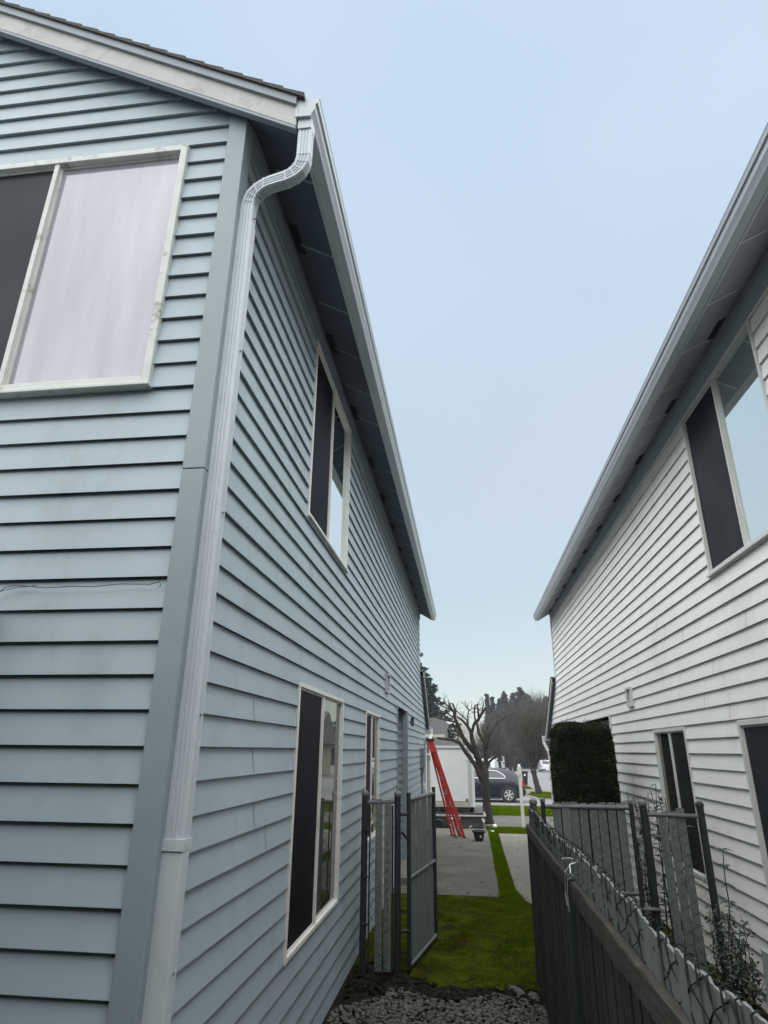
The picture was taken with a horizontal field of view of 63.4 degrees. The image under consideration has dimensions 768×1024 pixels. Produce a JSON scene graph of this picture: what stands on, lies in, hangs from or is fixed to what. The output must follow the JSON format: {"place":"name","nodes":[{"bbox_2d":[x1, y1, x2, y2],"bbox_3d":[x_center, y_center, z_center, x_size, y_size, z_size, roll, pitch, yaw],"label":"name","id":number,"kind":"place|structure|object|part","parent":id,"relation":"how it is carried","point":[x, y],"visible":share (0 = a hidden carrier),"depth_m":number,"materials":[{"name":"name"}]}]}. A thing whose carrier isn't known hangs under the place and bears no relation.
{"place":"outdoors","nodes":[
{"label":"outdoors","id":0,"kind":"place"},
{"bbox_2d":[5,0,767,743],"label":"sky","id":1,"kind":"structure","parent":0,"point":[534,193],"materials":[{"name":"blue"}]},
{"bbox_2d":[326,987,549,1023],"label":"gravel","id":2,"kind":"structure","parent":0,"point":[474,1013],"depth_m":4.96,"materials":[{"name":"grey gravel"}]},
{"bbox_2d":[393,830,499,897],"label":"driveway","id":3,"kind":"structure","parent":0,"point":[457,866],"depth_m":11.85,"materials":[{"name":"concrete"}]},
{"bbox_2d":[426,738,465,837],"bbox_3d":[1.680,7.760,17.509,1.067,2.572,0.694,3,-21,-6],"label":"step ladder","id":4,"kind":"object","parent":3,"relation":"on","point":[447,797],"visible":0.9,"depth_m":17.40,"materials":[{"name":"metal"}]},
{"bbox_2d":[351,835,541,997],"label":"fallen leaves","id":5,"kind":"object","parent":3,"relation":"on","point":[448,991],"visible":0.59,"depth_m":6.10,"materials":[{"name":"brown plant"}]},
{"bbox_2d":[472,830,485,840],"bbox_3d":[2.480,8.455,16.231,0.370,0.245,0.370,-2,-21,7],"label":"plant pot","id":6,"kind":"object","parent":3,"relation":"on","point":[478,835],"visible":1,"depth_m":16.13,"materials":[{"name":"black plastic"}]},
{"bbox_2d":[436,805,486,830],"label":"driveway","id":7,"kind":"structure","parent":0,"point":[478,808],"depth_m":25.26,"materials":[{"name":"concrete"}]},
{"bbox_2d":[425,746,475,811],"bbox_3d":[2.574,11.129,25.916,2.340,2.560,4.630,-2,-21,7],"label":"cargo trailer","id":8,"kind":"object","parent":7,"relation":"on","point":[458,768],"visible":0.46,"depth_m":23.82,"materials":[{"name":"white metal"}]},
{"bbox_3d":[2.306,10.123,23.902,1.860,1.815,0.035,-2,-21,7],"label":"ramp door","id":9,"kind":"part","parent":8,"relation":"part of","materials":[{"name":"white metal"}]},
{"bbox_2d":[436,812,485,828],"bbox_3d":[2.115,10.180,20.356,2.420,0.590,1.580,-2,-21,7],"label":"utility trailer","id":10,"kind":"object","parent":7,"relation":"on","point":[472,820],"visible":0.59,"depth_m":19.73,"materials":[{"name":"metal"}]},
{"bbox_2d":[448,710,476,745],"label":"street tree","id":11,"kind":"object","parent":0,"point":[466,735],"visible":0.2,"depth_m":57.94,"materials":[{"name":"brown plant"}]},
{"bbox_2d":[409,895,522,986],"bbox_3d":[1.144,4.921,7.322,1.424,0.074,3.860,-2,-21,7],"label":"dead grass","id":12,"kind":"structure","parent":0,"point":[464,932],"depth_m":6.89,"materials":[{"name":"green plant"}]},
{"bbox_2d":[483,693,489,724],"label":"conifer","id":13,"kind":"object","parent":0,"point":[487,702],"visible":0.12,"depth_m":113.24,"materials":[{"name":"green plant"}]},
{"bbox_2d":[488,696,495,757],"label":"conifer","id":14,"kind":"object","parent":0,"point":[492,703],"visible":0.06,"depth_m":112.15,"materials":[{"name":"green plant"}]},
{"bbox_2d":[474,719,512,767],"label":"street tree","id":15,"kind":"object","parent":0,"point":[495,737],"visible":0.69,"depth_m":73.52,"materials":[{"name":"brown plant"}]},
{"bbox_2d":[475,789,551,805],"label":"road","id":16,"kind":"structure","parent":0,"point":[526,799],"depth_m":31.01,"materials":[{"name":"grey asphalt"}]},
{"bbox_2d":[474,759,494,767],"bbox_3d":[6.384,17.445,41.406,1.920,1.860,4.895,-2,-21,7],"label":"parked van","id":17,"kind":"object","parent":16,"relation":"on","point":[492,764],"visible":0.01,"depth_m":39.58,"materials":[{"name":"white paint"}]},
{"bbox_2d":[474,767,525,802],"bbox_3d":[4.730,13.897,31.713,4.760,1.611,1.924,-2,-21,7],"label":"parked car","id":18,"kind":"object","parent":16,"relation":"on","point":[504,784],"visible":0.48,"depth_m":30.73,"materials":[{"name":"blue paint"}]},
{"bbox_3d":[5.350,13.097,31.054,1.385,0.375,0.156,-2,-21,7],"label":"side window","id":19,"kind":"part","parent":18,"relation":"part of","materials":[{"name":"grey glass"}]},
{"bbox_2d":[525,788,551,799],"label":"traffic island","id":20,"kind":"structure","parent":16,"relation":"on","point":[528,792],"depth_m":36.03,"materials":[{"name":"concrete"}]},
{"bbox_2d":[529,791,551,797],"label":"verge","id":21,"kind":"structure","parent":20,"relation":"on","point":[540,794],"depth_m":35.61,"materials":[{"name":"green plant"}]},
{"bbox_2d":[509,703,549,793],"bbox_3d":[9.242,14.179,37.794,3.504,5.574,3.457,-2,-21,7],"label":"street tree","id":22,"kind":"object","parent":21,"relation":"on","point":[536,750],"visible":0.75,"depth_m":37.52,"materials":[{"name":"brown plant"}]},
{"bbox_2d":[487,825,552,833],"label":"grass","id":23,"kind":"structure","parent":0,"point":[508,830],"depth_m":19.10,"materials":[{"name":"green plant"}]},
{"bbox_2d":[487,815,553,827],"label":"sidewalk","id":24,"kind":"structure","parent":0,"point":[510,821],"depth_m":22.12,"materials":[{"name":"concrete"}]},
{"bbox_2d":[491,804,552,816],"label":"grass","id":25,"kind":"structure","parent":0,"point":[514,809],"depth_m":25.82,"materials":[{"name":"green plant"}]},
{"bbox_2d":[521,771,527,784],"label":"wheelie bin","id":26,"kind":"object","parent":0,"point":[525,776],"visible":0.99,"depth_m":46.76,"materials":[{"name":"black plastic"}]},
{"bbox_2d":[505,767,550,788],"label":"road","id":27,"kind":"structure","parent":0,"point":[543,777],"depth_m":63.88,"materials":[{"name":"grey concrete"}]},
{"bbox_2d":[478,707,511,770],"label":"street tree","id":28,"kind":"object","parent":27,"relation":"on","point":[492,716],"visible":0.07,"depth_m":93.76,"materials":[{"name":"brown plant"}]},
{"bbox_2d":[490,756,504,768],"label":"parked van","id":29,"kind":"object","parent":27,"relation":"on","point":[502,764],"visible":0.23,"depth_m":89.61,"materials":[{"name":"white paint"}]},
{"bbox_2d":[495,698,511,764],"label":"conifer","id":30,"kind":"object","parent":27,"relation":"on","point":[497,704],"visible":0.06,"depth_m":111.98,"materials":[{"name":"green plant"}]},
{"bbox_2d":[499,691,511,767],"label":"conifer","id":31,"kind":"object","parent":27,"relation":"on","point":[504,695],"visible":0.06,"depth_m":114.03,"materials":[{"name":"green plant"}]},
{"bbox_2d":[495,698,531,770],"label":"street tree","id":32,"kind":"object","parent":27,"relation":"on","point":[507,721],"visible":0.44,"depth_m":88.39,"materials":[{"name":"brown plant"}]},
{"bbox_2d":[507,692,527,767],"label":"conifer","id":33,"kind":"object","parent":27,"relation":"on","point":[512,696],"visible":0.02,"depth_m":113.15,"materials":[{"name":"green plant"}]},
{"bbox_2d":[504,687,544,767],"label":"conifer","id":34,"kind":"object","parent":27,"relation":"on","point":[519,692],"visible":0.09,"depth_m":111.26,"materials":[{"name":"green plant"}]},
{"bbox_2d":[514,688,549,759],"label":"street tree","id":35,"kind":"object","parent":27,"relation":"on","point":[544,703],"visible":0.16,"depth_m":104.07,"materials":[{"name":"brown plant"}]},
{"bbox_2d":[538,760,549,771],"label":"parked car","id":36,"kind":"object","parent":27,"relation":"on","point":[542,766],"visible":0.51,"depth_m":84.27,"materials":[{"name":"white paint"}]},
{"bbox_2d":[322,825,767,1023],"bbox_3d":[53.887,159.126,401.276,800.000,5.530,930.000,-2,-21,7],"label":"ground","id":37,"kind":"structure","parent":0,"point":[355,996],"depth_m":5.34,"materials":[{"name":"stone"}]},
{"bbox_2d":[0,0,436,1023],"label":"blue house","id":38,"kind":"structure","parent":37,"relation":"on","point":[216,598],"depth_m":3.45,"materials":[{"name":"plastic"}]},
{"bbox_2d":[0,144,190,398],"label":"window","id":39,"kind":"structure","parent":38,"relation":"in","point":[87,242],"depth_m":3.52,"materials":[{"name":"white glass"}]},
{"bbox_2d":[282,682,343,965],"bbox_3d":[-0.544,2.345,5.002,0.080,1.725,1.740,-2,-21,7],"label":"window","id":40,"kind":"structure","parent":38,"relation":"in","point":[312,892],"depth_m":4.85,"materials":[{"name":"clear glass"}]},
{"bbox_2d":[306,340,350,572],"bbox_3d":[-0.515,-0.446,6.015,0.098,1.677,1.720,-2,-21,7],"label":"window","id":41,"kind":"structure","parent":38,"relation":"in","point":[328,491],"depth_m":5.93,"materials":[{"name":"white glass"}]},
{"bbox_2d":[363,710,379,843],"bbox_3d":[-0.176,3.286,7.787,0.080,1.465,1.240,-2,-21,7],"label":"window","id":42,"kind":"structure","parent":38,"relation":"in","point":[372,726],"depth_m":7.91,"materials":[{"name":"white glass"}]},
{"bbox_2d":[359,790,400,974],"bbox_3d":[-0.035,3.652,6.100,0.410,1.677,0.084,-2,-21,7],"label":"chain link fence","id":43,"kind":"object","parent":37,"relation":"on","point":[387,953],"visible":0.97,"depth_m":6.08,"materials":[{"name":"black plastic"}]},
{"bbox_2d":[401,787,437,969],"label":"fence gate","id":44,"kind":"structure","parent":43,"relation":"attached to","point":[421,930],"depth_m":6.53,"materials":[{"name":"black plastic"}]},
{"bbox_2d":[425,717,458,745],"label":"distant house","id":45,"kind":"structure","parent":37,"relation":"on","point":[439,727],"depth_m":42.72,"materials":[{"name":"grey concrete"}]},
{"bbox_2d":[340,964,544,1013],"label":"soil","id":46,"kind":"structure","parent":37,"relation":"on","point":[371,981],"depth_m":5.43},
{"bbox_2d":[509,985,539,1000],"bbox_3d":[1.202,4.146,5.349,0.330,0.081,0.165,-16,-26,37],"label":"rock","id":47,"kind":"object","parent":46,"relation":"on","point":[521,992],"visible":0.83,"depth_m":5.32,"materials":[{"name":"grey stone"}]},
{"bbox_2d":[420,652,464,745],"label":"conifer","id":48,"kind":"object","parent":37,"relation":"on","point":[434,708],"visible":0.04,"depth_m":52.47,"materials":[{"name":"green plant"}]},
{"bbox_2d":[431,695,518,824],"bbox_3d":[3.269,8.696,22.097,3.193,4.524,1.039,-2,-21,7],"label":"pruned tree","id":49,"kind":"object","parent":37,"relation":"on","point":[480,766],"visible":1,"depth_m":22.17,"materials":[{"name":"brown plant"}]},
{"bbox_2d":[489,835,517,896],"bbox_3d":[2.549,7.595,13.799,0.337,0.277,10.404,-2,-21,7],"label":"grass strip","id":50,"kind":"object","parent":37,"relation":"on","point":[503,866],"depth_m":12.00,"materials":[{"name":"green plant"}]},
{"bbox_2d":[488,831,523,899],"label":"grass","id":51,"kind":"structure","parent":50,"relation":"on","point":[505,880],"depth_m":11.27,"materials":[{"name":"green plant"}]},
{"bbox_2d":[473,725,537,767],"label":"woodland","id":52,"kind":"object","parent":37,"relation":"on","point":[505,764],"depth_m":118.22,"materials":[{"name":"plant"}]},
{"bbox_2d":[526,798,767,1023],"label":"slatted fence","id":53,"kind":"object","parent":37,"relation":"on","point":[594,965],"visible":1,"depth_m":2.74,"materials":[{"name":"wood"}]},
{"bbox_2d":[561,858,577,911],"bbox_3d":[1.065,2.107,3.533,0.081,0.268,0.454,-2,-21,7],"label":"cable tie","id":54,"kind":"object","parent":53,"relation":"attached to","point":[571,863],"visible":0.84,"depth_m":3.44,"materials":[{"name":"white plastic"}]},
{"bbox_2d":[540,798,646,931],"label":"fence gate","id":55,"kind":"structure","parent":53,"relation":"attached to","point":[569,809],"depth_m":6.09,"materials":[{"name":"black plastic"}]},
{"bbox_2d":[533,123,767,1012],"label":"white house","id":56,"kind":"structure","parent":37,"relation":"on","point":[653,604],"depth_m":6.18,"materials":[{"name":"plastic"}]},
{"bbox_2d":[653,727,707,882],"bbox_3d":[3.370,3.244,7.058,0.080,1.485,1.220,-2,-21,7],"label":"window","id":57,"kind":"structure","parent":56,"relation":"in","point":[675,770],"depth_m":7.03,"materials":[{"name":"white glass"}]},
{"bbox_2d":[681,319,767,577],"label":"window","id":58,"kind":"structure","parent":56,"relation":"in","point":[725,427],"depth_m":5.41,"materials":[{"name":"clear glass"}]},
{"bbox_2d":[736,717,767,891],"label":"window","id":59,"kind":"structure","parent":56,"relation":"in","point":[753,733],"depth_m":5.11,"materials":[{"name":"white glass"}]},
{"bbox_2d":[638,799,731,987],"bbox_3d":[2.728,3.603,5.838,0.765,1.631,0.122,-2,-21,8],"label":"gate","id":60,"kind":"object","parent":37,"relation":"on","point":[680,815],"visible":0.84,"depth_m":5.86,"materials":[{"name":"grey metal"}]},
{"bbox_2d":[693,848,767,1021],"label":"shrub","id":61,"kind":"object","parent":37,"relation":"on","point":[742,980],"visible":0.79,"depth_m":4.94,"materials":[{"name":"green plant"}]},
{"bbox_2d":[353,894,763,1011],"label":"lawn","id":62,"kind":"structure","parent":0,"point":[450,929],"depth_m":6.54,"materials":[{"name":"plant"}]},
{"bbox_2d":[476,894,538,988],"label":"grass","id":63,"kind":"structure","parent":62,"relation":"on","point":[513,927],"depth_m":6.96,"materials":[{"name":"green plant"}]},
{"bbox_2d":[545,720,630,905],"bbox_3d":[2.898,4.249,8.915,1.027,2.526,1.270,-2,-21,7],"label":"hedge","id":64,"kind":"object","parent":62,"relation":"on","point":[583,764],"visible":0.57,"depth_m":8.69,"materials":[{"name":"green plant"}]},
{"bbox_2d":[623,784,696,957],"bbox_3d":[2.814,3.654,6.289,0.603,1.662,0.590,-2,-21,7],"label":"shrub","id":65,"kind":"object","parent":62,"relation":"on","point":[664,888],"visible":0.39,"depth_m":6.29,"materials":[{"name":"green plant"}]},
{"bbox_2d":[499,833,650,912],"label":"driveway","id":66,"kind":"structure","parent":0,"point":[519,857],"depth_m":12.76,"materials":[{"name":"concrete"}]},
{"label":"front lawn","id":67,"kind":"structure","parent":0,"visible":0},
{"bbox_2d":[517,764,524,827],"bbox_3d":[4.507,9.328,20.423,0.137,1.928,0.130,-2,-21,7],"label":"white post","id":68,"kind":"object","parent":67,"relation":"on","point":[521,793],"visible":0.88,"depth_m":20.39,"materials":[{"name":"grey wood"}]}
]}

